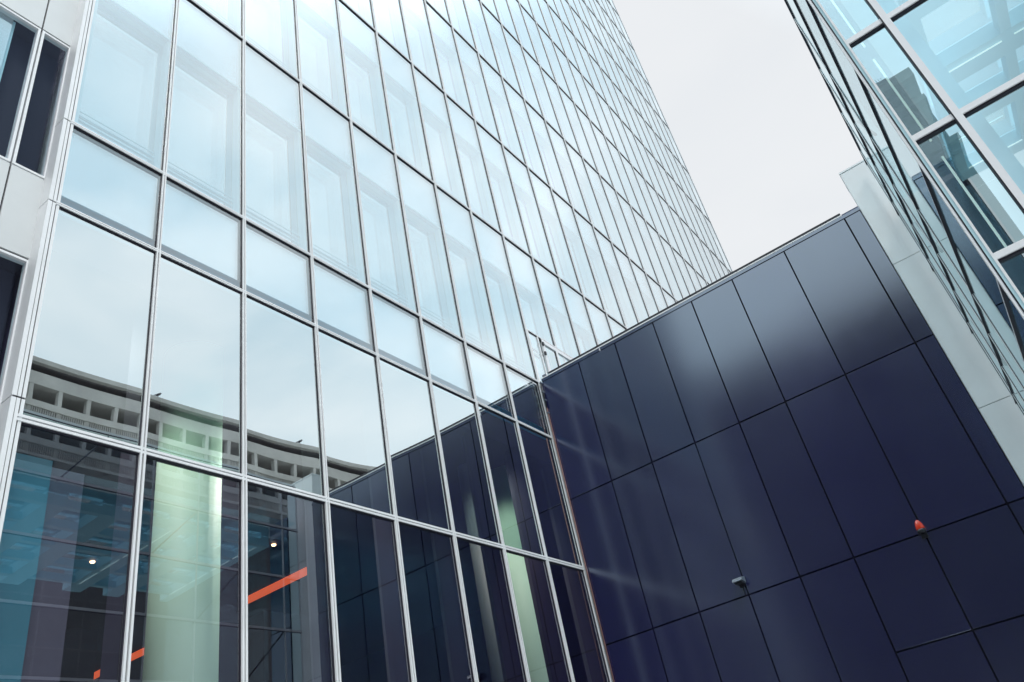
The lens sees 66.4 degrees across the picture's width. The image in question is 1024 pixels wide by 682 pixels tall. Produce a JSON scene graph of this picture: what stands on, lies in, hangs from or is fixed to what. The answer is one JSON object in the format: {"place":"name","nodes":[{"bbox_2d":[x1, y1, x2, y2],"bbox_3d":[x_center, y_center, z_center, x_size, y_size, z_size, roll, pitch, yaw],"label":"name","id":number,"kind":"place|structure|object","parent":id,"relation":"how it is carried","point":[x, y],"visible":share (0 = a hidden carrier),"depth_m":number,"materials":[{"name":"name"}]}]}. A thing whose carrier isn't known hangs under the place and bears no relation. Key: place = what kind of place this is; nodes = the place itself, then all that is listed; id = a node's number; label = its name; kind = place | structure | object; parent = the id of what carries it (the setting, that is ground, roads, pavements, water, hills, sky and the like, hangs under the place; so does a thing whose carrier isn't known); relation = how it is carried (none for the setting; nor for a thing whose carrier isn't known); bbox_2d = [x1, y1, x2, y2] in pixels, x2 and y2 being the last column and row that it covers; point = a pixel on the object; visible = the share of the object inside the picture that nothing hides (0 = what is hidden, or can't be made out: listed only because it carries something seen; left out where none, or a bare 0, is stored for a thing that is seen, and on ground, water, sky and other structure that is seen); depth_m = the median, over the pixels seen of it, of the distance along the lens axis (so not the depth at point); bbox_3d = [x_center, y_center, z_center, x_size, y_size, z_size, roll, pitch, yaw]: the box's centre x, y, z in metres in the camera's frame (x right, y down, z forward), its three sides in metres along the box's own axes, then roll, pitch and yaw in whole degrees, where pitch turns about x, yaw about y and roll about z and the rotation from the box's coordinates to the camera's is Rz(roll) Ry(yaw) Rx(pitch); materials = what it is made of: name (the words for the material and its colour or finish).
{"place":"outdoors","nodes":[
{"label":"outdoors","id":0,"kind":"place"},
{"bbox_2d":[0,0,732,681],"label":"glass tower","id":1,"kind":"structure","parent":0,"point":[320,298],"depth_m":13.69,"materials":[{"name":"clear glass"}]},
{"bbox_2d":[23,208,153,445],"bbox_3d":[-4.790,-0.197,9.067,0.005,2.947,1.287,-30,-37,25],"label":"window pane","id":2,"kind":"structure","parent":1,"relation":"in","point":[87,371],"depth_m":8.95,"materials":[{"name":"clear glass"}]},
{"bbox_2d":[94,0,174,75],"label":"window pane","id":3,"kind":"structure","parent":1,"relation":"in","point":[148,24],"depth_m":12.35,"materials":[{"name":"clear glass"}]},
{"bbox_2d":[146,256,240,472],"bbox_3d":[-4.015,0.266,10.028,0.003,2.947,1.350,-30,-37,25],"label":"window pane","id":4,"kind":"structure","parent":1,"relation":"in","point":[194,408],"depth_m":9.94,"materials":[{"name":"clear glass"}]},
{"bbox_2d":[174,0,240,149],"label":"window pane","id":5,"kind":"structure","parent":1,"relation":"in","point":[208,56],"depth_m":13.29,"materials":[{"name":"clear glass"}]},
{"bbox_2d":[195,0,240,34],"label":"window pane","id":6,"kind":"structure","parent":1,"relation":"in","point":[228,11],"depth_m":14.57,"materials":[{"name":"blue glass"}]},
{"bbox_2d":[245,0,297,77],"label":"window pane","id":7,"kind":"structure","parent":1,"relation":"in","point":[270,24],"depth_m":15.67,"materials":[{"name":"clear glass"}]},
{"bbox_2d":[246,44,306,225],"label":"window pane","id":8,"kind":"structure","parent":1,"relation":"in","point":[273,117],"depth_m":14.06,"materials":[{"name":"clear glass"}]},
{"bbox_2d":[246,296,322,495],"bbox_3d":[-3.222,0.740,11.012,0.004,2.947,1.350,-30,-37,24],"label":"window pane","id":9,"kind":"structure","parent":1,"relation":"in","point":[283,438],"depth_m":10.94,"materials":[{"name":"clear glass"}]},
{"bbox_2d":[297,0,347,115],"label":"window pane","id":10,"kind":"structure","parent":1,"relation":"in","point":[320,48],"depth_m":17.01,"materials":[{"name":"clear glass"}]},
{"bbox_2d":[302,86,366,284],"bbox_3d":[-3.403,-3.046,14.834,0.001,4.560,1.350,-30,-37,25],"label":"window pane","id":11,"kind":"structure","parent":1,"relation":"in","point":[335,219],"depth_m":14.75,"materials":[{"name":"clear glass"}]},
{"bbox_2d":[318,330,391,513],"bbox_3d":[-2.429,1.214,11.997,0.003,2.947,1.350,-30,-37,24],"label":"window pane","id":12,"kind":"structure","parent":1,"relation":"in","point":[355,447],"depth_m":11.93,"materials":[{"name":"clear glass"}]},
{"bbox_2d":[338,0,392,149],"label":"window pane","id":13,"kind":"structure","parent":1,"relation":"in","point":[365,85],"depth_m":18.20,"materials":[{"name":"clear glass"}]},
{"bbox_2d":[353,124,417,312],"bbox_3d":[-2.610,-2.572,15.818,0.001,4.560,1.350,-30,-37,25],"label":"window pane","id":14,"kind":"structure","parent":1,"relation":"in","point":[386,242],"depth_m":15.69,"materials":[{"name":"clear glass"}]},
{"bbox_2d":[373,0,409,59],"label":"window pane","id":15,"kind":"structure","parent":1,"relation":"in","point":[388,16],"depth_m":21.16,"materials":[{"name":"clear glass"}]},
{"bbox_2d":[378,35,431,179],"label":"window pane","id":16,"kind":"structure","parent":1,"relation":"in","point":[408,133],"depth_m":19.20,"materials":[{"name":"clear glass"}]},
{"bbox_2d":[380,359,449,529],"bbox_3d":[-1.635,1.688,12.980,0.006,2.947,1.350,-30,-37,24],"label":"window pane","id":17,"kind":"structure","parent":1,"relation":"in","point":[416,467],"depth_m":12.92,"materials":[{"name":"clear glass"}]},
{"bbox_2d":[401,0,442,88],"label":"window pane","id":18,"kind":"structure","parent":1,"relation":"in","point":[418,30],"depth_m":22.51,"materials":[{"name":"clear glass"}]},
{"bbox_2d":[397,157,461,337],"bbox_3d":[-1.817,-2.098,16.802,0.001,4.560,1.350,-30,-37,25],"label":"window pane","id":19,"kind":"structure","parent":1,"relation":"in","point":[431,267],"depth_m":16.69,"materials":[{"name":"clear glass"}]},
{"bbox_2d":[414,67,467,206],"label":"window pane","id":20,"kind":"structure","parent":1,"relation":"in","point":[444,158],"depth_m":20.19,"materials":[{"name":"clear glass"}]},
{"bbox_2d":[426,2,472,115],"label":"window pane","id":21,"kind":"structure","parent":1,"relation":"in","point":[451,71],"depth_m":23.69,"materials":[{"name":"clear glass"}]},
{"bbox_2d":[447,0,475,48],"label":"window pane","id":22,"kind":"structure","parent":1,"relation":"in","point":[458,14],"depth_m":26.63,"materials":[{"name":"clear glass"}]},
{"bbox_2d":[432,384,499,542],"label":"window pane","id":23,"kind":"structure","parent":1,"relation":"in","point":[466,472],"depth_m":13.92,"materials":[{"name":"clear glass"}]},
{"bbox_2d":[437,187,500,358],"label":"window pane","id":24,"kind":"structure","parent":1,"relation":"in","point":[476,315],"depth_m":17.68,"materials":[{"name":"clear glass"}]},
{"bbox_2d":[447,97,500,231],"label":"window pane","id":25,"kind":"structure","parent":1,"relation":"in","point":[475,175],"depth_m":21.18,"materials":[{"name":"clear glass"}]},
{"bbox_2d":[454,30,499,139],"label":"window pane","id":26,"kind":"structure","parent":1,"relation":"in","point":[476,85],"depth_m":24.68,"materials":[{"name":"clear glass"}]},
{"bbox_2d":[465,0,499,72],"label":"window pane","id":27,"kind":"structure","parent":1,"relation":"in","point":[477,20],"depth_m":28.01,"materials":[{"name":"blue glass"}]},
{"bbox_2d":[482,4,521,94],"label":"window pane","id":28,"kind":"structure","parent":1,"relation":"in","point":[499,42],"depth_m":29.15,"materials":[{"name":"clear glass"}]},
{"bbox_2d":[480,56,524,162],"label":"window pane","id":29,"kind":"structure","parent":1,"relation":"in","point":[501,107],"depth_m":25.67,"materials":[{"name":"blue glass"}]},
{"bbox_2d":[477,123,529,253],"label":"window pane","id":30,"kind":"structure","parent":1,"relation":"in","point":[508,211],"depth_m":22.17,"materials":[{"name":"blue glass"}]},
{"bbox_2d":[473,215,535,378],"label":"window pane","id":31,"kind":"structure","parent":1,"relation":"in","point":[516,353],"depth_m":18.68,"materials":[{"name":"blue glass"}]},
{"bbox_2d":[478,406,542,554],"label":"window pane","id":32,"kind":"structure","parent":1,"relation":"in","point":[519,527],"depth_m":14.91,"materials":[{"name":"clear glass"}]},
{"bbox_2d":[503,27,542,115],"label":"window pane","id":33,"kind":"structure","parent":1,"relation":"in","point":[523,74],"depth_m":30.14,"materials":[{"name":"blue glass"}]},
{"bbox_2d":[508,0,537,61],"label":"window pane","id":34,"kind":"structure","parent":1,"relation":"in","point":[517,15],"depth_m":33.50,"materials":[{"name":"blue glass"}]},
{"bbox_2d":[503,79,548,183],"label":"window pane","id":35,"kind":"structure","parent":1,"relation":"in","point":[528,141],"depth_m":26.65,"materials":[{"name":"blue glass"}]},
{"bbox_2d":[505,239,553,344],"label":"window pane","id":36,"kind":"structure","parent":1,"relation":"in","point":[536,321],"depth_m":20.14,"materials":[{"name":"blue glass"}]},
{"bbox_2d":[504,148,556,273],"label":"window pane","id":37,"kind":"structure","parent":1,"relation":"in","point":[532,220],"depth_m":23.16,"materials":[{"name":"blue glass"}]},
{"bbox_2d":[521,6,554,79],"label":"window pane","id":38,"kind":"structure","parent":1,"relation":"in","point":[531,24],"depth_m":34.64,"materials":[{"name":"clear glass"}]},
{"bbox_2d":[344,0,731,293],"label":"distant window pane","id":39,"kind":"structure","parent":1,"relation":"in","point":[362,7],"depth_m":42.98,"materials":[{"name":"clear glass"}]},
{"bbox_2d":[523,49,561,134],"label":"window pane","id":40,"kind":"structure","parent":1,"relation":"in","point":[537,77],"depth_m":31.13,"materials":[{"name":"blue glass"}]},
{"bbox_2d":[526,102,569,202],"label":"window pane","id":41,"kind":"structure","parent":1,"relation":"in","point":[552,168],"depth_m":27.64,"materials":[{"name":"blue glass"}]},
{"bbox_2d":[519,425,580,564],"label":"window pane","id":42,"kind":"structure","parent":1,"relation":"in","point":[554,518],"depth_m":15.90,"materials":[{"name":"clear glass"}]},
{"bbox_2d":[527,329,572,381],"bbox_3d":[1.248,0.781,19.396,0.135,1.531,2.565,-30,-37,25],"label":"window","id":43,"kind":"structure","parent":1,"relation":"in","point":[554,357],"depth_m":19.06,"materials":[{"name":"glass"}]},
{"bbox_2d":[537,24,571,98],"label":"window pane","id":44,"kind":"structure","parent":1,"relation":"in","point":[548,44],"depth_m":35.60,"materials":[{"name":"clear glass"}]},
{"bbox_2d":[529,170,580,291],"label":"window pane","id":45,"kind":"structure","parent":1,"relation":"in","point":[555,233],"depth_m":24.16,"materials":[{"name":"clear glass"}]},
{"bbox_2d":[534,260,579,357],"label":"window pane","id":46,"kind":"structure","parent":1,"relation":"in","point":[565,340],"depth_m":21.15,"materials":[{"name":"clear glass"}]},
{"bbox_2d":[542,69,579,152],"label":"window pane","id":47,"kind":"structure","parent":1,"relation":"in","point":[561,113],"depth_m":32.12,"materials":[{"name":"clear glass"}]},
{"bbox_2d":[546,122,589,220],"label":"window pane","id":48,"kind":"structure","parent":1,"relation":"in","point":[571,182],"depth_m":28.64,"materials":[{"name":"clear glass"}]},
{"bbox_2d":[559,87,596,169],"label":"window pane","id":49,"kind":"structure","parent":1,"relation":"in","point":[586,153],"depth_m":33.11,"materials":[{"name":"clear glass"}]},
{"bbox_2d":[553,191,603,309],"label":"window pane","id":50,"kind":"structure","parent":1,"relation":"in","point":[582,265],"depth_m":25.14,"materials":[{"name":"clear glass"}]},
{"bbox_2d":[561,281,596,352],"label":"window pane","id":51,"kind":"structure","parent":1,"relation":"in","point":[579,315],"depth_m":22.34,"materials":[{"name":"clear glass"}]},
{"bbox_2d":[566,142,608,237],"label":"window pane","id":52,"kind":"structure","parent":1,"relation":"in","point":[589,196],"depth_m":29.63,"materials":[{"name":"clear glass"}]},
{"bbox_2d":[576,106,612,185],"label":"window pane","id":53,"kind":"structure","parent":1,"relation":"in","point":[586,124],"depth_m":34.10,"materials":[{"name":"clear glass"}]},
{"bbox_2d":[585,299,611,343],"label":"window pane","id":54,"kind":"structure","parent":1,"relation":"in","point":[599,320],"depth_m":23.54,"materials":[{"name":"clear glass"}]},
{"bbox_2d":[574,210,624,325],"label":"window pane","id":55,"kind":"structure","parent":1,"relation":"in","point":[604,284],"depth_m":26.14,"materials":[{"name":"clear glass"}]},
{"bbox_2d":[584,160,626,253],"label":"window pane","id":56,"kind":"structure","parent":1,"relation":"in","point":[610,222],"depth_m":30.61,"materials":[{"name":"clear glass"}]},
{"bbox_2d":[591,122,627,200],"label":"window pane","id":57,"kind":"structure","parent":1,"relation":"in","point":[616,180],"depth_m":35.09,"materials":[{"name":"clear glass"}]},
{"bbox_2d":[594,228,637,327],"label":"window pane","id":58,"kind":"structure","parent":1,"relation":"in","point":[628,312],"depth_m":27.23,"materials":[{"name":"clear glass"}]},
{"bbox_2d":[608,316,625,335],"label":"window pane","id":59,"kind":"structure","parent":1,"relation":"in","point":[617,328],"depth_m":24.63,"materials":[{"name":"clear glass"}]},
{"bbox_2d":[601,177,642,268],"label":"window pane","id":60,"kind":"structure","parent":1,"relation":"in","point":[612,196],"depth_m":31.60,"materials":[{"name":"clear glass"}]},
{"bbox_2d":[606,138,641,214],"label":"window pane","id":61,"kind":"structure","parent":1,"relation":"in","point":[618,162],"depth_m":36.08,"materials":[{"name":"clear glass"}]},
{"bbox_2d":[613,245,648,321],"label":"window pane","id":62,"kind":"structure","parent":1,"relation":"in","point":[634,291],"depth_m":28.48,"materials":[{"name":"clear glass"}]},
{"bbox_2d":[617,193,657,281],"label":"window pane","id":63,"kind":"structure","parent":1,"relation":"in","point":[630,218],"depth_m":32.59,"materials":[{"name":"clear glass"}]},
{"bbox_2d":[631,261,658,315],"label":"window pane","id":64,"kind":"structure","parent":1,"relation":"in","point":[641,277],"depth_m":29.73,"materials":[{"name":"clear glass"}]},
{"bbox_2d":[632,208,672,295],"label":"window pane","id":65,"kind":"structure","parent":1,"relation":"in","point":[642,225],"depth_m":33.58,"materials":[{"name":"clear glass"}]},
{"bbox_2d":[647,275,666,310],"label":"window pane","id":66,"kind":"structure","parent":1,"relation":"in","point":[658,294],"depth_m":30.94,"materials":[{"name":"clear glass"}]},
{"bbox_2d":[646,222,682,300],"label":"window pane","id":67,"kind":"structure","parent":1,"relation":"in","point":[662,255],"depth_m":34.64,"materials":[{"name":"clear glass"}]},
{"bbox_2d":[663,290,675,305],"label":"window pane","id":68,"kind":"structure","parent":1,"relation":"in","point":[670,300],"depth_m":32.07,"materials":[{"name":"clear glass"}]},
{"bbox_2d":[660,236,689,297],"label":"window pane","id":69,"kind":"structure","parent":1,"relation":"in","point":[667,247],"depth_m":35.87,"materials":[{"name":"clear glass"}]},
{"bbox_2d":[613,0,862,270],"label":"sky","id":70,"kind":"structure","parent":0,"point":[761,137],"materials":[{"name":"white"}]},
{"bbox_2d":[784,0,1023,415],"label":"glass pavilion","id":71,"kind":"structure","parent":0,"point":[928,96],"depth_m":6.84,"materials":[{"name":"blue glass"}]},
{"label":"ground","id":72,"kind":"structure","parent":0,"visible":0},
{"bbox_2d":[0,0,79,404],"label":"panelled building","id":73,"kind":"structure","parent":72,"relation":"on","point":[35,39],"depth_m":10.19,"materials":[{"name":"white metal"}]},
{"bbox_2d":[0,249,27,404],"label":"window","id":74,"kind":"structure","parent":73,"relation":"in","point":[7,279],"depth_m":8.76,"materials":[{"name":"white metal"}]},
{"bbox_2d":[0,4,40,162],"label":"window","id":75,"kind":"structure","parent":73,"relation":"in","point":[13,50],"depth_m":10.35,"materials":[{"name":"white metal"}]},
{"bbox_2d":[3,30,69,179],"bbox_3d":[-6.268,-3.069,10.324,0.360,2.646,0.418,-30,-37,25],"label":"window","id":76,"kind":"structure","parent":73,"relation":"in","point":[30,136],"depth_m":10.40,"materials":[{"name":"white metal"}]},
{"bbox_2d":[539,206,1023,681],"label":"navy building","id":77,"kind":"structure","parent":72,"relation":"on","point":[796,433],"depth_m":13.90,"materials":[{"name":"blue"}]},
{"bbox_2d":[732,576,745,595],"bbox_3d":[3.967,4.250,13.563,0.180,0.329,0.216,-30,-37,25],"label":"floodlight","id":78,"kind":"object","parent":77,"relation":"attached to","point":[740,581],"visible":1,"depth_m":13.56,"materials":[{"name":"grey metal"}]},
{"bbox_2d":[915,520,928,538],"bbox_3d":[6.407,2.944,12.265,0.135,0.281,0.158,-30,-37,25],"label":"warning light","id":79,"kind":"object","parent":77,"relation":"attached to","point":[921,529],"visible":1,"depth_m":12.23,"materials":[{"name":"red plastic"}]},
{"bbox_2d":[839,159,1023,485],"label":"white pier","id":80,"kind":"structure","parent":72,"relation":"on","point":[994,402],"depth_m":13.29,"materials":[{"name":"grey metal"}]}
]}

